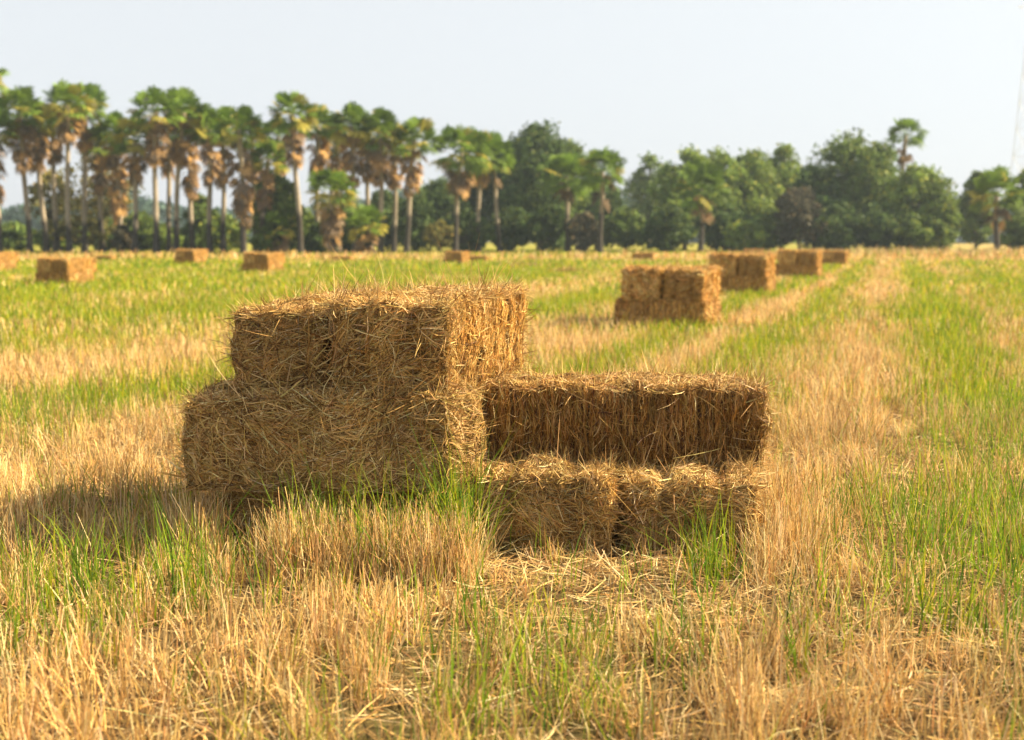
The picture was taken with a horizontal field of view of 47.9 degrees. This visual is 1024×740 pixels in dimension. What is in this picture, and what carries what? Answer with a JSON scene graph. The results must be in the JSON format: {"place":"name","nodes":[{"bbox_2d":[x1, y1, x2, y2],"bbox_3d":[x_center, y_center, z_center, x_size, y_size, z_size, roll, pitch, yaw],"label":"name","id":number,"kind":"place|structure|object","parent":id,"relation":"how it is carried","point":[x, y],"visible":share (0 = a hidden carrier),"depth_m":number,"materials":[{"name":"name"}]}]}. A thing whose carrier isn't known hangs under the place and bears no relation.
{"place":"outdoors","nodes":[
{"label":"outdoors","id":0,"kind":"place"},
{"bbox_2d":[0,242,1023,739],"bbox_3d":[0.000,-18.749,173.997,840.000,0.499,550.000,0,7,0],"label":"ground","id":1,"kind":"structure","parent":0,"point":[396,710],"depth_m":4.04,"materials":[{"name":"green plant"}]},
{"bbox_2d":[0,105,22,251],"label":"fan palm","id":2,"kind":"object","parent":1,"relation":"on","point":[8,133],"visible":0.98,"depth_m":90.93,"materials":[{"name":"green plant"}]},
{"bbox_2d":[2,221,36,250],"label":"shrub","id":3,"kind":"object","parent":1,"relation":"on","point":[14,235],"visible":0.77,"depth_m":110.28,"materials":[{"name":"green plant"}]},
{"bbox_2d":[0,85,47,252],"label":"fan palm","id":4,"kind":"object","parent":1,"relation":"on","point":[22,97],"visible":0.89,"depth_m":92.21,"materials":[{"name":"green plant"}]},
{"bbox_2d":[6,96,59,252],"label":"fan palm","id":5,"kind":"object","parent":1,"relation":"on","point":[41,152],"visible":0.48,"depth_m":95.50,"materials":[{"name":"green plant"}]},
{"bbox_2d":[23,168,78,251],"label":"leafy tree","id":6,"kind":"object","parent":1,"relation":"on","point":[47,189],"visible":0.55,"depth_m":104.19,"materials":[{"name":"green plant"}]},
{"bbox_2d":[38,103,74,251],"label":"fan palm","id":7,"kind":"object","parent":1,"relation":"on","point":[56,155],"visible":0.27,"depth_m":99.67,"materials":[{"name":"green plant"}]},
{"bbox_2d":[33,271,81,284],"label":"straw bale","id":8,"kind":"object","parent":1,"relation":"on","point":[67,277],"visible":0.69,"depth_m":34.21},
{"bbox_2d":[52,257,97,273],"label":"straw bale","id":9,"kind":"object","parent":8,"relation":"on","point":[72,264],"visible":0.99,"depth_m":34.33},
{"bbox_2d":[39,77,97,252],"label":"fan palm","id":10,"kind":"object","parent":1,"relation":"on","point":[62,92],"visible":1,"depth_m":90.12,"materials":[{"name":"green plant"}]},
{"bbox_2d":[56,213,107,248],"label":"shrub","id":11,"kind":"object","parent":1,"relation":"on","point":[91,237],"visible":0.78,"depth_m":99.04,"materials":[{"name":"green plant"}]},
{"bbox_2d":[58,81,111,251],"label":"fan palm","id":12,"kind":"object","parent":1,"relation":"on","point":[94,93],"visible":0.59,"depth_m":94.41,"materials":[{"name":"green plant"}]},
{"bbox_2d":[43,144,144,251],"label":"leafy tree","id":13,"kind":"object","parent":1,"relation":"on","point":[93,204],"visible":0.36,"depth_m":102.55,"materials":[{"name":"green plant"}]},
{"bbox_2d":[79,122,111,251],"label":"fan palm","id":14,"kind":"object","parent":1,"relation":"on","point":[98,176],"visible":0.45,"depth_m":99.43,"materials":[{"name":"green plant"}]},
{"bbox_2d":[87,110,138,252],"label":"fan palm","id":15,"kind":"object","parent":1,"relation":"on","point":[118,205],"visible":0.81,"depth_m":94.50,"materials":[{"name":"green plant"}]},
{"bbox_2d":[110,224,131,251],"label":"shrub","id":16,"kind":"object","parent":1,"relation":"on","point":[122,239],"visible":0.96,"depth_m":93.00,"materials":[{"name":"green plant"}]},
{"bbox_2d":[107,117,158,252],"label":"fan palm","id":17,"kind":"object","parent":1,"relation":"on","point":[134,166],"visible":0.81,"depth_m":90.33,"materials":[{"name":"green plant"}]},
{"bbox_2d":[123,210,161,250],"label":"leafy tree","id":18,"kind":"object","parent":1,"relation":"on","point":[145,221],"visible":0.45,"depth_m":110.06,"materials":[{"name":"green plant"}]},
{"bbox_2d":[126,84,186,252],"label":"fan palm","id":19,"kind":"object","parent":1,"relation":"on","point":[155,156],"visible":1,"depth_m":88.16,"materials":[{"name":"green plant"}]},
{"bbox_2d":[142,222,184,250],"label":"shrub","id":20,"kind":"object","parent":1,"relation":"on","point":[149,236],"visible":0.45,"depth_m":108.28,"materials":[{"name":"green plant"}]},
{"bbox_2d":[158,125,178,251],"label":"fan palm","id":21,"kind":"object","parent":1,"relation":"on","point":[167,171],"visible":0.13,"depth_m":100.83,"materials":[{"name":"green plant"}]},
{"bbox_2d":[158,86,210,252],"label":"fan palm","id":22,"kind":"object","parent":1,"relation":"on","point":[181,146],"visible":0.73,"depth_m":90.23,"materials":[{"name":"green plant"}]},
{"bbox_2d":[168,104,207,248],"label":"fan palm","id":23,"kind":"object","parent":1,"relation":"on","point":[189,182],"visible":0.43,"depth_m":93.66,"materials":[{"name":"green plant"}]},
{"bbox_2d":[179,193,218,248],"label":"leafy tree","id":24,"kind":"object","parent":1,"relation":"on","point":[199,209],"visible":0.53,"depth_m":110.11,"materials":[{"name":"green plant"}]},
{"bbox_2d":[181,103,235,253],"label":"fan palm","id":25,"kind":"object","parent":1,"relation":"on","point":[207,152],"visible":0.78,"depth_m":90.29,"materials":[{"name":"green plant"}]},
{"bbox_2d":[195,214,250,251],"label":"shrub","id":26,"kind":"object","parent":1,"relation":"on","point":[232,236],"visible":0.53,"depth_m":106.47,"materials":[{"name":"green plant"}]},
{"bbox_2d":[206,108,245,251],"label":"fan palm","id":27,"kind":"object","parent":1,"relation":"on","point":[221,182],"visible":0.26,"depth_m":98.80,"materials":[{"name":"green plant"}]},
{"bbox_2d":[209,103,267,253],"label":"fan palm","id":28,"kind":"object","parent":1,"relation":"on","point":[243,192],"visible":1,"depth_m":86.54,"materials":[{"name":"green plant"}]},
{"bbox_2d":[241,262,277,272],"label":"straw bale","id":29,"kind":"object","parent":1,"relation":"on","point":[261,267],"visible":0.77,"depth_m":45.63},
{"bbox_2d":[255,252,285,263],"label":"straw bale","id":30,"kind":"object","parent":29,"relation":"on","point":[269,258],"visible":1,"depth_m":45.65},
{"bbox_2d":[248,226,281,252],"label":"shrub","id":31,"kind":"object","parent":1,"relation":"on","point":[259,241],"visible":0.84,"depth_m":88.78,"materials":[{"name":"green plant"}]},
{"bbox_2d":[249,138,290,251],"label":"fan palm","id":32,"kind":"object","parent":1,"relation":"on","point":[267,150],"visible":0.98,"depth_m":88.57,"materials":[{"name":"green plant"}]},
{"bbox_2d":[259,211,296,252],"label":"fan palm","id":33,"kind":"object","parent":1,"relation":"on","point":[284,237],"visible":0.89,"depth_m":88.88,"materials":[{"name":"green plant"}]},
{"bbox_2d":[249,169,310,251],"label":"leafy tree","id":34,"kind":"object","parent":1,"relation":"on","point":[283,195],"visible":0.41,"depth_m":89.95,"materials":[{"name":"green plant"}]},
{"bbox_2d":[266,90,320,252],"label":"fan palm","id":35,"kind":"object","parent":1,"relation":"on","point":[292,126],"visible":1,"depth_m":86.26,"materials":[{"name":"green plant"}]},
{"bbox_2d":[298,102,341,250],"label":"fan palm","id":36,"kind":"object","parent":1,"relation":"on","point":[319,161],"visible":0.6,"depth_m":92.37,"materials":[{"name":"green plant"}]},
{"bbox_2d":[303,221,341,252],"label":"shrub","id":37,"kind":"object","parent":1,"relation":"on","point":[312,239],"visible":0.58,"depth_m":92.43,"materials":[{"name":"green plant"}]},
{"bbox_2d":[305,166,361,253],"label":"fan palm","id":38,"kind":"object","parent":1,"relation":"on","point":[330,233],"visible":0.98,"depth_m":84.79,"materials":[{"name":"green plant"}]},
{"bbox_2d":[314,119,362,252],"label":"fan palm","id":39,"kind":"object","parent":1,"relation":"on","point":[335,155],"visible":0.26,"depth_m":96.14,"materials":[{"name":"green plant"}]},
{"bbox_2d":[209,448,487,541],"bbox_3d":[-0.810,0.536,5.620,1.550,0.642,1.035,1,7,6],"label":"straw bale","id":40,"kind":"object","parent":1,"relation":"on","point":[233,497],"visible":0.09,"depth_m":5.39},
{"bbox_2d":[154,352,512,498],"bbox_3d":[-0.825,0.173,5.478,1.874,0.783,1.112,0,6,6],"label":"straw bale","id":41,"kind":"object","parent":40,"relation":"on","point":[238,441],"visible":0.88,"depth_m":5.23},
{"bbox_2d":[198,249,432,393],"bbox_3d":[-0.897,-0.290,5.835,0.868,0.710,1.732,-1,7,17],"label":"straw bale","id":42,"kind":"object","parent":41,"relation":"on","point":[261,331],"visible":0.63,"depth_m":5.36},
{"bbox_2d":[269,234,552,396],"bbox_3d":[-0.398,-0.301,5.720,1.075,0.763,1.681,2,8,19],"label":"straw bale","id":43,"kind":"object","parent":41,"relation":"on","point":[421,333],"visible":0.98,"depth_m":5.25},
{"bbox_2d":[323,100,376,252],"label":"fan palm","id":44,"kind":"object","parent":1,"relation":"on","point":[350,114],"visible":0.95,"depth_m":90.11,"materials":[{"name":"green plant"}]},
{"bbox_2d":[349,121,382,249],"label":"fan palm","id":45,"kind":"object","parent":1,"relation":"on","point":[367,180],"visible":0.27,"depth_m":99.38,"materials":[{"name":"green plant"}]},
{"bbox_2d":[344,204,388,255],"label":"fan palm","id":46,"kind":"object","parent":1,"relation":"on","point":[368,212],"visible":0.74,"depth_m":83.02,"materials":[{"name":"green plant"}]},
{"bbox_2d":[355,105,407,252],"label":"fan palm","id":47,"kind":"object","parent":1,"relation":"on","point":[381,172],"visible":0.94,"depth_m":90.22,"materials":[{"name":"green plant"}]},
{"bbox_2d":[370,189,403,250],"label":"leafy tree","id":48,"kind":"object","parent":1,"relation":"on","point":[388,202],"visible":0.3,"depth_m":113.47,"materials":[{"name":"green plant"}]},
{"bbox_2d":[376,123,416,251],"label":"fan palm","id":49,"kind":"object","parent":1,"relation":"on","point":[394,184],"visible":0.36,"depth_m":98.68,"materials":[{"name":"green plant"}]},
{"bbox_2d":[389,191,437,250],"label":"leafy tree","id":50,"kind":"object","parent":1,"relation":"on","point":[422,218],"visible":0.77,"depth_m":110.00,"materials":[{"name":"green plant"}]},
{"bbox_2d":[388,115,444,252],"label":"fan palm","id":51,"kind":"object","parent":1,"relation":"on","point":[412,177],"visible":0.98,"depth_m":90.34,"materials":[{"name":"green plant"}]},
{"bbox_2d":[405,176,472,250],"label":"leafy tree","id":52,"kind":"object","parent":1,"relation":"on","point":[439,197],"visible":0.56,"depth_m":118.81,"materials":[{"name":"green plant"}]},
{"bbox_2d":[421,219,461,251],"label":"shrub","id":53,"kind":"object","parent":1,"relation":"on","point":[442,232],"visible":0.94,"depth_m":98.85,"materials":[{"name":"green plant"}]},
{"bbox_2d":[428,123,494,250],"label":"fan palm","id":54,"kind":"object","parent":1,"relation":"on","point":[458,178],"visible":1,"depth_m":96.23,"materials":[{"name":"green plant"}]},
{"bbox_2d":[435,210,496,251],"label":"leafy tree","id":55,"kind":"object","parent":1,"relation":"on","point":[467,225],"visible":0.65,"depth_m":102.57,"materials":[{"name":"green plant"}]},
{"bbox_2d":[447,165,505,249],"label":"leafy tree","id":56,"kind":"object","parent":1,"relation":"on","point":[485,206],"visible":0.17,"depth_m":122.62,"materials":[{"name":"green plant"}]},
{"bbox_2d":[460,128,506,252],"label":"fan palm","id":57,"kind":"object","parent":1,"relation":"on","point":[481,180],"visible":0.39,"depth_m":101.34,"materials":[{"name":"green plant"}]},
{"bbox_2d":[474,130,516,251],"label":"fan palm","id":58,"kind":"object","parent":1,"relation":"on","point":[505,149],"visible":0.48,"depth_m":102.55,"materials":[{"name":"green plant"}]},
{"bbox_2d":[481,138,533,249],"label":"leafy tree","id":59,"kind":"object","parent":1,"relation":"on","point":[501,174],"visible":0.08,"depth_m":121.77,"materials":[{"name":"green plant"}]},
{"bbox_2d":[0,183,1015,243],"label":"wood","id":60,"kind":"object","parent":1,"relation":"on","point":[11,213],"visible":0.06,"depth_m":285.24,"materials":[{"name":"green plant"}]},
{"bbox_2d":[0,243,1023,739],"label":"stubble","id":61,"kind":"object","parent":1,"relation":"on","point":[776,543],"visible":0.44,"depth_m":4.69,"materials":[{"name":"beige plant"}]},
{"bbox_2d":[0,403,1023,739],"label":"straw litter","id":62,"kind":"object","parent":1,"relation":"on","point":[648,581],"visible":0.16,"depth_m":4.28,"materials":[{"name":"beige plant"}]},
{"bbox_2d":[489,207,544,251],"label":"shrub","id":63,"kind":"object","parent":1,"relation":"on","point":[513,222],"visible":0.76,"depth_m":105.78,"materials":[{"name":"green plant"}]},
{"bbox_2d":[491,118,582,250],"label":"leafy tree","id":64,"kind":"object","parent":1,"relation":"on","point":[533,140],"visible":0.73,"depth_m":112.51,"materials":[{"name":"green plant"}]},
{"bbox_2d":[522,203,576,251],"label":"shrub","id":65,"kind":"object","parent":1,"relation":"on","point":[552,220],"visible":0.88,"depth_m":105.94,"materials":[{"name":"green plant"}]},
{"bbox_2d":[455,408,663,556],"bbox_3d":[0.180,0.473,5.666,1.233,0.712,1.554,1,7,9],"label":"straw bale","id":66,"kind":"object","parent":1,"relation":"on","point":[569,494],"visible":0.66,"depth_m":5.20},
{"bbox_2d":[481,328,805,468],"bbox_3d":[0.509,0.108,5.814,1.903,0.688,1.127,0,7,3],"label":"straw bale","id":67,"kind":"object","parent":66,"relation":"on","point":[707,410],"visible":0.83,"depth_m":5.57},
{"bbox_2d":[535,152,593,251],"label":"fan palm","id":68,"kind":"object","parent":1,"relation":"on","point":[561,163],"visible":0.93,"depth_m":102.17,"materials":[{"name":"green plant"}]},
{"bbox_2d":[543,138,598,249],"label":"leafy tree","id":69,"kind":"object","parent":1,"relation":"on","point":[579,149],"visible":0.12,"depth_m":117.39,"materials":[{"name":"green plant"}]},
{"bbox_2d":[567,210,604,251],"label":"shrub","id":70,"kind":"object","parent":1,"relation":"on","point":[583,228],"visible":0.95,"depth_m":102.68,"materials":[{"name":"green plant"}]},
{"bbox_2d":[570,170,624,249],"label":"leafy tree","id":71,"kind":"object","parent":1,"relation":"on","point":[615,203],"visible":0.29,"depth_m":118.89,"materials":[{"name":"green plant"}]},
{"bbox_2d":[574,146,628,252],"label":"fan palm","id":72,"kind":"object","parent":1,"relation":"on","point":[605,158],"visible":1,"depth_m":96.43,"materials":[{"name":"green plant"}]},
{"bbox_2d":[598,205,647,249],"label":"shrub","id":73,"kind":"object","parent":1,"relation":"on","point":[621,227],"visible":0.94,"depth_m":108.11,"materials":[{"name":"green plant"}]},
{"bbox_2d":[620,150,672,247],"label":"leafy tree","id":74,"kind":"object","parent":1,"relation":"on","point":[638,187],"visible":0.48,"depth_m":147.15,"materials":[{"name":"green plant"}]},
{"bbox_2d":[604,290,724,328],"bbox_3d":[2.424,-0.987,18.361,1.938,0.742,1.009,2,7,18],"label":"straw bale","id":75,"kind":"object","parent":1,"relation":"on","point":[662,309],"visible":0.77,"depth_m":18.08},
{"bbox_2d":[610,256,676,301],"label":"straw bale","id":76,"kind":"object","parent":75,"relation":"on","point":[643,282],"visible":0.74,"depth_m":18.11},
{"bbox_2d":[659,258,733,301],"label":"straw bale","id":77,"kind":"object","parent":75,"relation":"on","point":[690,282],"visible":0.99,"depth_m":17.97},
{"bbox_2d":[637,203,697,251],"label":"shrub","id":78,"kind":"object","parent":1,"relation":"on","point":[664,235],"visible":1,"depth_m":106.21,"materials":[{"name":"green plant"}]},
{"bbox_2d":[646,143,715,250],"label":"leafy tree","id":79,"kind":"object","parent":1,"relation":"on","point":[668,177],"visible":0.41,"depth_m":115.69,"materials":[{"name":"green plant"}]},
{"bbox_2d":[594,422,793,555],"bbox_3d":[0.794,0.469,5.632,1.079,0.694,1.470,-1,6,5],"label":"straw bale","id":80,"kind":"object","parent":1,"relation":"on","point":[657,487],"visible":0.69,"depth_m":5.18},
{"bbox_2d":[672,157,734,251],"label":"fan palm","id":81,"kind":"object","parent":1,"relation":"on","point":[699,169],"visible":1,"depth_m":102.36,"materials":[{"name":"green plant"}]},
{"bbox_2d":[688,145,756,249],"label":"leafy tree","id":82,"kind":"object","parent":1,"relation":"on","point":[725,159],"visible":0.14,"depth_m":117.21,"materials":[{"name":"green plant"}]},
{"bbox_2d":[693,200,753,250],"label":"shrub","id":83,"kind":"object","parent":1,"relation":"on","point":[722,220],"visible":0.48,"depth_m":108.07,"materials":[{"name":"green plant"}]},
{"bbox_2d":[721,220,769,250],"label":"shrub","id":84,"kind":"object","parent":1,"relation":"on","point":[750,234],"visible":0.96,"depth_m":104.32,"materials":[{"name":"green plant"}]},
{"bbox_2d":[720,273,774,294],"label":"straw bale","id":85,"kind":"object","parent":1,"relation":"on","point":[743,283],"visible":0.42,"depth_m":28.14},
{"bbox_2d":[705,245,746,276],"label":"straw bale","id":86,"kind":"object","parent":85,"relation":"on","point":[729,261],"visible":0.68,"depth_m":28.20},
{"bbox_2d":[735,250,779,276],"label":"straw bale","id":87,"kind":"object","parent":85,"relation":"on","point":[757,264],"visible":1,"depth_m":28.07},
{"bbox_2d":[727,147,785,215],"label":"leafy tree","id":88,"kind":"object","parent":1,"relation":"on","point":[761,172],"visible":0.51,"depth_m":119.04,"materials":[{"name":"green plant"}]},
{"bbox_2d":[749,208,793,250],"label":"shrub","id":89,"kind":"object","parent":1,"relation":"on","point":[766,220],"visible":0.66,"depth_m":105.99,"materials":[{"name":"green plant"}]},
{"bbox_2d":[761,143,802,248],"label":"leafy tree","id":90,"kind":"object","parent":1,"relation":"on","point":[785,169],"visible":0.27,"depth_m":125.30,"materials":[{"name":"green plant"}]},
{"bbox_2d":[775,264,821,277],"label":"straw bale","id":91,"kind":"object","parent":1,"relation":"on","point":[782,270],"visible":0.68,"depth_m":39.62},
{"bbox_2d":[776,244,801,265],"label":"straw bale","id":92,"kind":"object","parent":91,"relation":"on","point":[787,257],"visible":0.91,"depth_m":39.66},
{"bbox_2d":[797,247,823,265],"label":"straw bale","id":93,"kind":"object","parent":91,"relation":"on","point":[809,257],"visible":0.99,"depth_m":39.51},
{"bbox_2d":[771,186,828,249],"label":"leafy tree","id":94,"kind":"object","parent":1,"relation":"on","point":[795,202],"visible":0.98,"depth_m":103.98,"materials":[{"name":"green plant"}]},
{"bbox_2d":[784,162,843,249],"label":"leafy tree","id":95,"kind":"object","parent":1,"relation":"on","point":[807,176],"visible":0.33,"depth_m":107.77,"materials":[{"name":"green plant"}]},
{"bbox_2d":[792,197,868,249],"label":"shrub","id":96,"kind":"object","parent":1,"relation":"on","point":[841,236],"visible":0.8,"depth_m":103.76,"materials":[{"name":"green plant"}]},
{"bbox_2d":[791,127,898,250],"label":"leafy tree","id":97,"kind":"object","parent":1,"relation":"on","point":[846,156],"visible":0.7,"depth_m":108.60,"materials":[{"name":"green plant"}]},
{"bbox_2d":[845,200,912,250],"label":"shrub","id":98,"kind":"object","parent":1,"relation":"on","point":[876,227],"visible":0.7,"depth_m":103.89,"materials":[{"name":"green plant"}]},
{"bbox_2d":[852,138,905,245],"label":"leafy tree","id":99,"kind":"object","parent":1,"relation":"on","point":[887,155],"visible":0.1,"depth_m":111.25,"materials":[{"name":"green plant"}]},
{"bbox_2d":[885,117,929,244],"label":"fan palm","id":100,"kind":"object","parent":1,"relation":"on","point":[904,123],"visible":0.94,"depth_m":105.91,"materials":[{"name":"green plant"}]},
{"bbox_2d":[867,161,963,248],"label":"leafy tree","id":101,"kind":"object","parent":1,"relation":"on","point":[918,183],"visible":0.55,"depth_m":105.52,"materials":[{"name":"green plant"}]},
{"bbox_2d":[887,211,951,250],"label":"shrub","id":102,"kind":"object","parent":1,"relation":"on","point":[912,223],"visible":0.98,"depth_m":102.18,"materials":[{"name":"green plant"}]},
{"bbox_2d":[917,191,963,250],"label":"leafy tree","id":103,"kind":"object","parent":1,"relation":"on","point":[954,224],"visible":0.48,"depth_m":104.07,"materials":[{"name":"green plant"}]},
{"bbox_2d":[955,170,993,249],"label":"leafy tree","id":104,"kind":"object","parent":1,"relation":"on","point":[973,223],"visible":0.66,"depth_m":116.32,"materials":[{"name":"green plant"}]},
{"bbox_2d":[966,164,1023,249],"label":"fan palm","id":105,"kind":"object","parent":1,"relation":"on","point":[997,178],"visible":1,"depth_m":90.51,"materials":[{"name":"green plant"}]},
{"bbox_2d":[999,214,1023,249],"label":"shrub","id":106,"kind":"object","parent":1,"relation":"on","point":[1012,236],"visible":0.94,"depth_m":96.83,"materials":[{"name":"green plant"}]},
{"bbox_2d":[0,0,1023,241],"label":"sky","id":107,"kind":"structure","parent":0,"point":[632,78],"materials":[{"name":"white"}]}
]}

